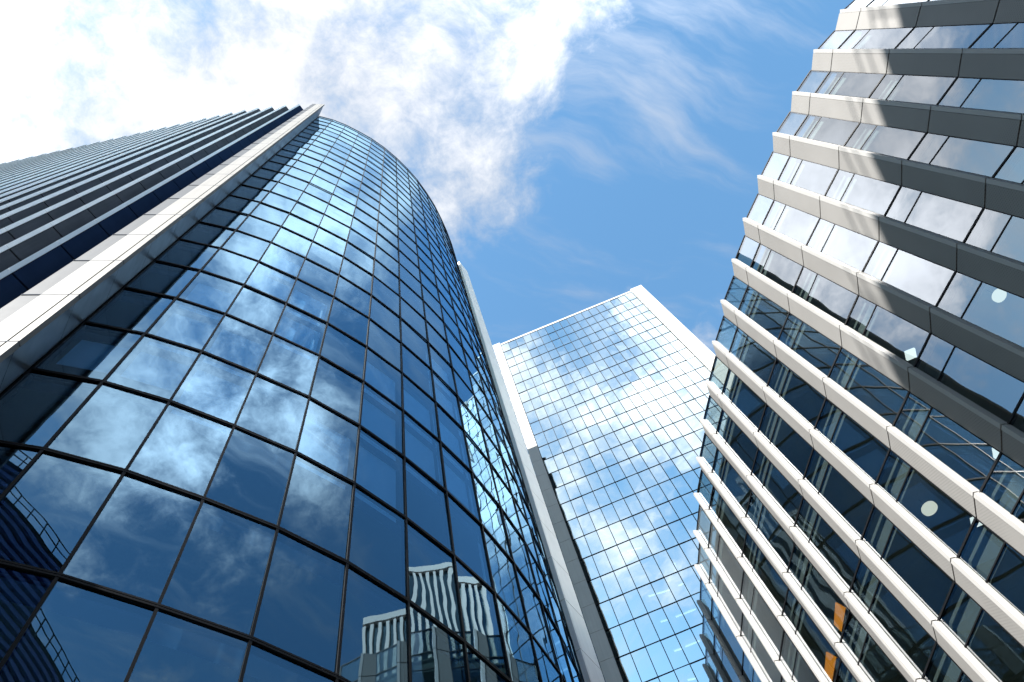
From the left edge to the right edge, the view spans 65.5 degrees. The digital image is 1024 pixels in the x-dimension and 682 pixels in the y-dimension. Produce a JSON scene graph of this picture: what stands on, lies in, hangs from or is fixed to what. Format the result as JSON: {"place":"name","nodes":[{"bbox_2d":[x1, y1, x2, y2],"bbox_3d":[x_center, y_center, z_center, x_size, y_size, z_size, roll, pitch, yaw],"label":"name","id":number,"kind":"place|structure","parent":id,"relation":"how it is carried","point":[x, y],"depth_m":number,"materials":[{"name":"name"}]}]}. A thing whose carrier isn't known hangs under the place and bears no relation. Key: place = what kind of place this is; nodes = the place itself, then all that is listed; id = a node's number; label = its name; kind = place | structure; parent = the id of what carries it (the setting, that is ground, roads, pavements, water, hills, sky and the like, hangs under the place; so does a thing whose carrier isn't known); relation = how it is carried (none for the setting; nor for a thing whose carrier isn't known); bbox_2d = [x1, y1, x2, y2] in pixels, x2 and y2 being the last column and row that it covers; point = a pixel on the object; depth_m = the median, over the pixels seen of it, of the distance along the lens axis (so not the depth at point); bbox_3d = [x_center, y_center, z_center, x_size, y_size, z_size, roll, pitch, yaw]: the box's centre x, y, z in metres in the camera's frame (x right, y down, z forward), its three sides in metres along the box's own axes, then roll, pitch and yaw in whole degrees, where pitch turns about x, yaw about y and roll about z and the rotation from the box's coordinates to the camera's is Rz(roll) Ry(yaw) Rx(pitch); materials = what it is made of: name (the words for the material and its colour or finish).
{"place":"outdoors","nodes":[
{"label":"outdoors","id":0,"kind":"place"},
{"bbox_2d":[0,104,604,681],"bbox_3d":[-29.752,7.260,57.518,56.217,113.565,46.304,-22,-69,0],"label":"office tower","id":1,"kind":"structure","parent":0,"point":[258,420],"depth_m":25.40,"materials":[{"name":"blue glass"}]},
{"bbox_2d":[0,0,884,356],"label":"sky","id":2,"kind":"structure","parent":0,"point":[572,156],"materials":[{"name":"blue"}]},
{"bbox_2d":[493,285,733,681],"bbox_3d":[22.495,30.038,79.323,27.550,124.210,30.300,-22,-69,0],"label":"office tower","id":3,"kind":"structure","parent":0,"point":[609,398],"depth_m":87.42,"materials":[{"name":"blue glass"}]},
{"bbox_2d":[693,0,1023,681],"bbox_3d":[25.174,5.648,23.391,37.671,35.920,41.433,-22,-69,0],"label":"office building","id":4,"kind":"structure","parent":0,"point":[868,522],"depth_m":27.41,"materials":[{"name":"metal"}]},
{"bbox_2d":[705,648,718,681],"bbox_3d":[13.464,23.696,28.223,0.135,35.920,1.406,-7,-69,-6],"label":"window frame","id":5,"kind":"structure","parent":4,"relation":"in","point":[706,653],"depth_m":44.83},
{"bbox_2d":[702,615,723,668],"bbox_3d":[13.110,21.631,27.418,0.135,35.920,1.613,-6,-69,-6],"label":"window frame","id":6,"kind":"structure","parent":4,"relation":"in","point":[703,623],"depth_m":42.68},
{"bbox_2d":[700,577,754,681],"bbox_3d":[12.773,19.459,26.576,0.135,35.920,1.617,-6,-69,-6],"label":"window frame","id":7,"kind":"structure","parent":4,"relation":"in","point":[701,582],"depth_m":40.78,"materials":[{"name":"black metal"}]},
{"bbox_2d":[697,543,783,681],"bbox_3d":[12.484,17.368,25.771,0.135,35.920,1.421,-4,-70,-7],"label":"window frame","id":8,"kind":"structure","parent":4,"relation":"in","point":[699,549],"depth_m":39.69,"materials":[{"name":"black metal"}]},
{"bbox_2d":[696,504,818,681],"bbox_3d":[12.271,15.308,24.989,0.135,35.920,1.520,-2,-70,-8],"label":"window frame","id":9,"kind":"structure","parent":4,"relation":"in","point":[699,510],"depth_m":35.56,"materials":[{"name":"black metal"}]},
{"bbox_2d":[697,469,857,681],"bbox_3d":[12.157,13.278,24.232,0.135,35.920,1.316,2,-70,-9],"label":"window frame","id":10,"kind":"structure","parent":4,"relation":"in","point":[840,665],"depth_m":33.17,"materials":[{"name":"black metal"}]},
{"bbox_2d":[700,433,907,681],"bbox_3d":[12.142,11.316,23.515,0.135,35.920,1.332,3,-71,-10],"label":"window frame","id":11,"kind":"structure","parent":4,"relation":"in","point":[849,615],"depth_m":31.09,"materials":[{"name":"black metal"}]},
{"bbox_2d":[703,395,972,681],"bbox_3d":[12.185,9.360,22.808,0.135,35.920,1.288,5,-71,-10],"label":"window frame","id":12,"kind":"structure","parent":4,"relation":"in","point":[936,646],"depth_m":27.43,"materials":[{"name":"grey metal"}]},
{"bbox_2d":[709,356,1023,647],"bbox_3d":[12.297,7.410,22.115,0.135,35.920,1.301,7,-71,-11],"label":"window frame","id":13,"kind":"structure","parent":4,"relation":"in","point":[954,585],"depth_m":26.09,"materials":[{"name":"grey metal"}]},
{"bbox_2d":[716,315,1023,582],"bbox_3d":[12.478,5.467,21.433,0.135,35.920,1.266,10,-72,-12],"label":"window frame","id":14,"kind":"structure","parent":4,"relation":"in","point":[975,521],"depth_m":25.43,"materials":[{"name":"grey metal"}]},
{"bbox_2d":[724,275,1023,514],"bbox_3d":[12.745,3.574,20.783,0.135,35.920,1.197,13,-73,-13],"label":"window frame","id":15,"kind":"structure","parent":4,"relation":"in","point":[1001,455],"depth_m":24.87,"materials":[{"name":"grey metal"}]},
{"bbox_2d":[735,235,1023,424],"bbox_3d":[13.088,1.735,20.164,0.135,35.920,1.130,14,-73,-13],"label":"window frame","id":16,"kind":"structure","parent":4,"relation":"in","point":[1020,404],"depth_m":26.77,"materials":[{"name":"grey metal"}]},
{"bbox_2d":[747,193,1023,318],"bbox_3d":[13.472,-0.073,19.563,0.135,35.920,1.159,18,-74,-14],"label":"window frame","id":17,"kind":"structure","parent":4,"relation":"in","point":[954,276],"depth_m":27.15,"materials":[{"name":"grey metal"}]},
{"bbox_2d":[844,0,933,8],"bbox_3d":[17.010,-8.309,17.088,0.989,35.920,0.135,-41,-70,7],"label":"window frame","id":18,"kind":"structure","parent":4,"relation":"in","point":[872,2],"depth_m":32.25,"materials":[{"name":"grey metal"}]},
{"bbox_2d":[761,151,1023,252],"bbox_3d":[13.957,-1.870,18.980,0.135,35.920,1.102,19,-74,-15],"label":"window frame","id":19,"kind":"structure","parent":4,"relation":"in","point":[983,211],"depth_m":26.58,"materials":[{"name":"grey metal"}]},
{"bbox_2d":[776,111,1023,183],"bbox_3d":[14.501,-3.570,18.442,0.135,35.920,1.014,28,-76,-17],"label":"window frame","id":20,"kind":"structure","parent":4,"relation":"in","point":[997,173],"depth_m":26.20,"materials":[{"name":"grey metal"}]},
{"bbox_2d":[796,70,1023,107],"bbox_3d":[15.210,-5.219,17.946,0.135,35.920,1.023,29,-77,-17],"label":"window frame","id":21,"kind":"structure","parent":4,"relation":"in","point":[956,79],"depth_m":28.27,"materials":[{"name":"grey metal"}]},
{"bbox_2d":[818,22,1023,48],"bbox_3d":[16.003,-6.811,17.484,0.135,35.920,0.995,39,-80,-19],"label":"window frame","id":22,"kind":"structure","parent":4,"relation":"in","point":[990,26],"depth_m":27.91,"materials":[{"name":"grey metal"}]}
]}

